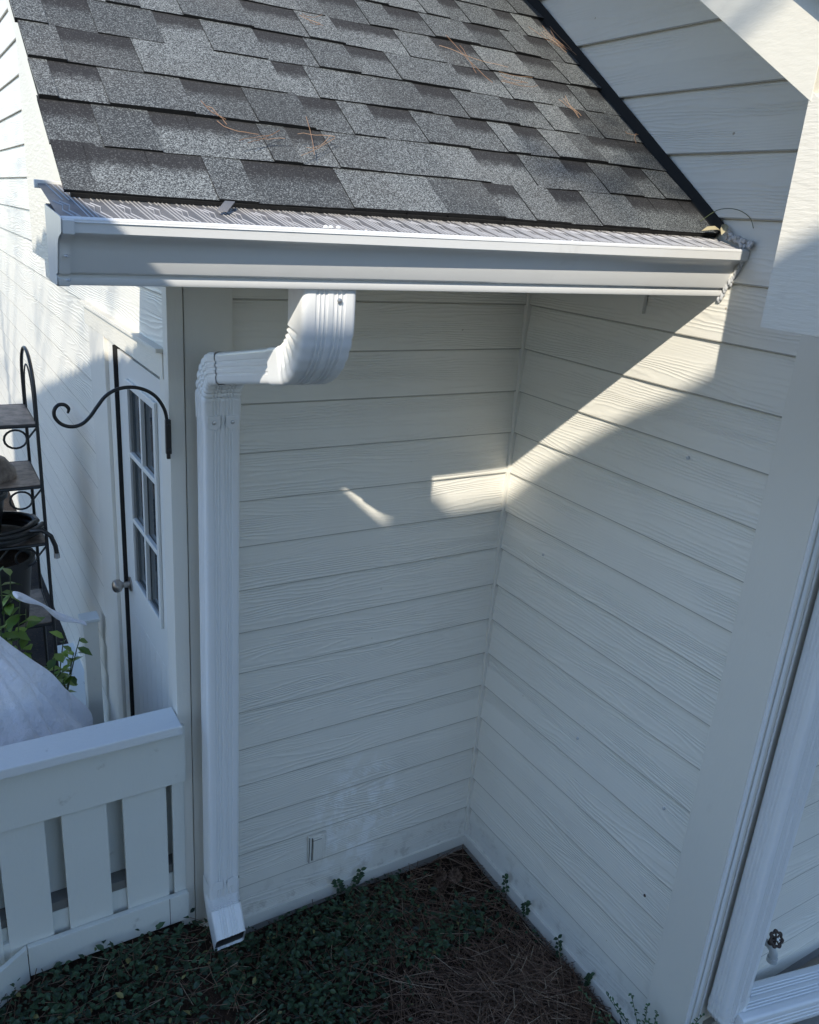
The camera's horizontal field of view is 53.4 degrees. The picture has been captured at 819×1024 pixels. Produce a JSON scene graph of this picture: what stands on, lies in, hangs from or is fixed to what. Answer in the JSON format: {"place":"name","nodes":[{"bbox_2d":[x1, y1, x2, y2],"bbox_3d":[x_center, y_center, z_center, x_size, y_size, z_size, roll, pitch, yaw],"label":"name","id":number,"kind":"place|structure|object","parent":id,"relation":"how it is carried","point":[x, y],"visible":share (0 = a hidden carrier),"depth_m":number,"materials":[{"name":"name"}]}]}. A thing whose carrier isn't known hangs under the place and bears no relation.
{"place":"outdoors","nodes":[
{"label":"outdoors","id":0,"kind":"place"},
{"bbox_2d":[0,455,15,483],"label":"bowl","id":1,"kind":"object","parent":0,"point":[7,471],"visible":1,"depth_m":4.04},
{"bbox_2d":[0,567,44,658],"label":"potted plant","id":2,"kind":"object","parent":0,"point":[9,609],"visible":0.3,"depth_m":3.46,"materials":[{"name":"green plant"}]},
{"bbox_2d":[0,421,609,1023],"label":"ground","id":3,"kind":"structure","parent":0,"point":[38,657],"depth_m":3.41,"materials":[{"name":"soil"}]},
{"bbox_2d":[0,346,58,676],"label":"plant rack","id":4,"kind":"object","parent":3,"relation":"on","point":[14,417],"visible":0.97,"depth_m":4.10,"materials":[{"name":"black metal"}]},
{"bbox_2d":[0,492,7,531],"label":"flower pot","id":5,"kind":"object","parent":4,"relation":"on","point":[3,496],"visible":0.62,"depth_m":4.11,"materials":[{"name":"black plastic"}]},
{"bbox_2d":[0,548,35,630],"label":"flower pot","id":6,"kind":"object","parent":4,"relation":"on","point":[21,573],"visible":0.66,"depth_m":4.13,"materials":[{"name":"black plastic"}]},
{"bbox_2d":[0,511,59,558],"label":"garden hose","id":7,"kind":"object","parent":4,"relation":"on","point":[29,525],"visible":1,"depth_m":4.10,"materials":[{"name":"black rubber"}]},
{"bbox_2d":[0,707,188,1007],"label":"fence","id":8,"kind":"object","parent":3,"relation":"on","point":[92,836],"visible":0.98,"depth_m":3.04,"materials":[{"name":"paint"}]},
{"bbox_2d":[0,636,92,746],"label":"cloth cover","id":9,"kind":"object","parent":8,"relation":"on","point":[37,700],"visible":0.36,"depth_m":3.14,"materials":[{"name":"white fabric"}]},
{"bbox_2d":[13,591,86,625],"bbox_3d":[-1.560,0.417,3.529,0.288,0.242,0.055,-14,27,-41],"label":"cloth strip","id":10,"kind":"object","parent":9,"relation":"on","point":[20,596],"visible":1,"depth_m":3.53,"materials":[{"name":"white fabric"}]},
{"bbox_2d":[0,844,618,1023],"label":"ground cover","id":11,"kind":"object","parent":3,"relation":"on","point":[546,991],"visible":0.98,"depth_m":3.39,"materials":[{"name":"plant"}]},
{"bbox_2d":[447,867,462,882],"bbox_3d":[0.224,1.777,3.982,0.077,0.081,0.076,-8,23,-30],"label":"pine cone","id":12,"kind":"object","parent":11,"relation":"on","point":[455,874],"visible":1,"depth_m":3.97,"materials":[{"name":"brown plant"}]},
{"bbox_2d":[578,986,704,1023],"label":"shrub","id":13,"kind":"object","parent":11,"relation":"on","point":[621,1013],"visible":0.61,"depth_m":3.09,"materials":[{"name":"green plant"}]},
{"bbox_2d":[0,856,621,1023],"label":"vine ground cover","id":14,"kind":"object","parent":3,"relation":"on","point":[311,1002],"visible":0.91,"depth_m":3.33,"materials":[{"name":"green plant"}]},
{"bbox_2d":[331,878,345,894],"bbox_3d":[-0.328,1.747,3.787,0.082,0.111,0.023,-8,23,-30],"label":"vine sprig","id":15,"kind":"object","parent":3,"relation":"on","point":[340,885],"visible":1,"depth_m":3.78,"materials":[{"name":"green plant"}]},
{"bbox_2d":[352,867,366,886],"bbox_3d":[-0.240,1.739,3.856,0.081,0.113,0.026,-8,23,-30],"label":"vine sprig","id":16,"kind":"object","parent":3,"relation":"on","point":[360,875],"visible":1,"depth_m":3.85,"materials":[{"name":"green plant"}]},
{"bbox_2d":[0,0,818,1023],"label":"house","id":17,"kind":"structure","parent":3,"relation":"on","point":[528,588],"depth_m":2.97,"materials":[{"name":"beige paint"}]},
{"bbox_2d":[44,631,92,691],"bbox_3d":[-1.608,0.883,3.822,0.291,0.686,0.229,19,24,35],"label":"potted plant","id":18,"kind":"object","parent":17,"relation":"on","point":[65,678],"visible":0.37,"depth_m":3.75,"materials":[{"name":"green plant"}]},
{"bbox_2d":[78,611,103,724],"bbox_3d":[-1.716,0.945,4.418,0.095,0.850,0.095,-8,23,-30],"label":"post","id":19,"kind":"object","parent":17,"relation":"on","point":[92,675],"visible":0.69,"depth_m":4.34,"materials":[{"name":"white paint"}]},
{"bbox_2d":[52,385,171,458],"bbox_3d":[-0.939,-0.275,2.587,0.359,0.250,0.024,-8,23,-30],"label":"plant hook","id":20,"kind":"object","parent":17,"relation":"attached to","point":[168,444],"visible":1,"depth_m":2.57,"materials":[{"name":"black metal"}]},
{"bbox_2d":[112,349,169,714],"bbox_3d":[-1.116,0.392,3.400,0.121,2.020,0.691,-8,23,-30],"label":"door","id":21,"kind":"structure","parent":17,"relation":"in","point":[148,607],"depth_m":3.30,"materials":[{"name":"white paint"}]},
{"bbox_2d":[201,101,226,123],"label":"pine needles","id":22,"kind":"object","parent":17,"relation":"on","point":[213,112],"visible":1,"depth_m":1.84,"materials":[{"name":"brown plant"}]},
{"bbox_2d":[217,121,284,142],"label":"pine needles","id":23,"kind":"object","parent":17,"relation":"on","point":[253,133],"visible":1,"depth_m":1.85,"materials":[{"name":"brown plant"}]},
{"bbox_2d":[195,289,355,950],"bbox_3d":[-0.494,0.613,2.648,0.137,2.683,0.867,-8,23,-30],"label":"downspout","id":24,"kind":"object","parent":17,"relation":"attached to","point":[315,347],"visible":1,"depth_m":2.76,"materials":[{"name":"white metal"}]},
{"bbox_2d":[299,14,322,25],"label":"pine needles","id":25,"kind":"object","parent":17,"relation":"on","point":[311,20],"visible":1,"depth_m":2.29,"materials":[{"name":"brown plant"}]},
{"bbox_2d":[298,117,334,155],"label":"pine needles","id":26,"kind":"object","parent":17,"relation":"on","point":[312,140],"visible":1,"depth_m":1.94,"materials":[{"name":"brown plant"}]},
{"bbox_2d":[307,830,326,862],"bbox_3d":[-0.417,1.516,3.679,0.090,0.140,0.026,-8,23,-30],"label":"outlet cover","id":27,"kind":"object","parent":17,"relation":"attached to","point":[316,846],"visible":1,"depth_m":3.67,"materials":[{"name":"beige paint"}]},
{"bbox_2d":[33,179,749,295],"bbox_3d":[0.133,-0.651,2.030,1.919,0.210,0.277,-8,23,-30],"label":"gutter","id":28,"kind":"object","parent":17,"relation":"attached to","point":[100,242],"visible":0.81,"depth_m":1.81,"materials":[{"name":"white metal"}]},
{"bbox_2d":[217,201,234,211],"bbox_3d":[-0.381,-0.636,1.692,0.018,0.022,0.073,5,20,2],"label":"metal strip","id":29,"kind":"object","parent":28,"relation":"on","point":[225,206],"visible":1,"depth_m":1.69,"materials":[{"name":"metal"}]},
{"bbox_2d":[323,225,340,228],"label":"sealant blobs","id":30,"kind":"object","parent":28,"relation":"attached to","point":[331,226],"visible":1,"depth_m":1.73,"materials":[{"name":"white plastic"}]},
{"bbox_2d":[702,226,720,230],"bbox_3d":[0.919,-0.852,2.450,0.101,0.018,0.019,-8,23,-30],"label":"dry leaf","id":31,"kind":"object","parent":28,"relation":"on","point":[711,228],"visible":0.94,"depth_m":2.44,"materials":[{"name":"beige plant"}]},
{"bbox_2d":[720,224,727,234],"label":"dry leaf","id":32,"kind":"object","parent":28,"relation":"on","point":[724,228],"visible":1,"depth_m":2.45,"materials":[{"name":"beige plant"}]},
{"bbox_2d":[439,35,505,82],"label":"pine needles","id":33,"kind":"object","parent":17,"relation":"on","point":[469,60],"visible":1,"depth_m":2.54,"materials":[{"name":"brown plant"}]},
{"bbox_2d":[501,873,509,891],"bbox_3d":[0.459,1.781,3.878,0.058,0.120,0.036,-8,23,-30],"label":"vine sprig","id":34,"kind":"object","parent":17,"relation":"attached to","point":[505,881],"visible":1,"depth_m":3.88,"materials":[{"name":"green plant"}]},
{"bbox_2d":[499,71,537,86],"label":"pine needles","id":35,"kind":"object","parent":17,"relation":"on","point":[516,80],"visible":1,"depth_m":2.58,"materials":[{"name":"brown plant"}]},
{"bbox_2d":[520,900,530,916],"bbox_3d":[0.533,1.833,3.736,0.068,0.130,0.028,-11,25,-36],"label":"vine sprig","id":36,"kind":"object","parent":17,"relation":"attached to","point":[527,903],"visible":1,"depth_m":3.73,"materials":[{"name":"green plant"}]},
{"bbox_2d":[529,27,572,52],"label":"pine needles","id":37,"kind":"object","parent":17,"relation":"on","point":[554,39],"visible":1,"depth_m":2.92,"materials":[{"name":"brown plant"}]},
{"bbox_2d":[553,934,562,959],"bbox_3d":[0.653,1.913,3.566,0.054,0.111,0.041,-8,23,-30],"label":"vine sprig","id":38,"kind":"object","parent":17,"relation":"attached to","point":[559,945],"visible":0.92,"depth_m":3.56,"materials":[{"name":"green plant"}]},
{"bbox_2d":[560,96,579,115],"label":"pine needles","id":39,"kind":"object","parent":17,"relation":"on","point":[573,109],"visible":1,"depth_m":2.61,"materials":[{"name":"brown plant"}]},
{"bbox_2d":[584,972,594,988],"bbox_3d":[0.749,1.975,3.426,0.051,0.102,0.029,-4,21,-22],"label":"vine sprig","id":40,"kind":"object","parent":17,"relation":"attached to","point":[588,977],"visible":0.98,"depth_m":3.42,"materials":[{"name":"green plant"}]},
{"bbox_2d":[700,208,753,227],"bbox_3d":[0.953,-0.880,2.432,0.162,0.053,0.014,19,24,34],"label":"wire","id":41,"kind":"object","parent":17,"relation":"attached to","point":[728,208],"visible":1,"depth_m":2.43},
{"bbox_2d":[707,589,818,1023],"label":"window frame","id":42,"kind":"object","parent":17,"relation":"attached to","point":[738,994],"visible":1,"depth_m":2.77,"materials":[{"name":"white wood"}]},
{"bbox_2d":[765,929,783,964],"bbox_3d":[1.363,1.636,3.082,0.067,0.144,0.082,-8,23,-30],"label":"garden faucet","id":43,"kind":"object","parent":17,"relation":"attached to","point":[772,954],"visible":0.92,"depth_m":3.06,"materials":[{"name":"metal"}]},
{"bbox_2d":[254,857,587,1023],"bbox_3d":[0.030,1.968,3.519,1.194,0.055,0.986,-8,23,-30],"label":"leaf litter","id":44,"kind":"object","parent":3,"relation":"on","point":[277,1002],"visible":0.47,"depth_m":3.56,"materials":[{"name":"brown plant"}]},
{"bbox_2d":[433,866,446,881],"bbox_3d":[0.151,1.772,3.977,0.076,0.076,0.069,-8,23,-30],"label":"pine cone","id":45,"kind":"object","parent":3,"relation":"on","point":[440,873],"visible":0.98,"depth_m":3.97,"materials":[{"name":"brown plant"}]},
{"bbox_2d":[792,1015,818,1023],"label":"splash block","id":46,"kind":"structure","parent":3,"relation":"on","point":[814,1020],"depth_m":3.26,"materials":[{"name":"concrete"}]}
]}

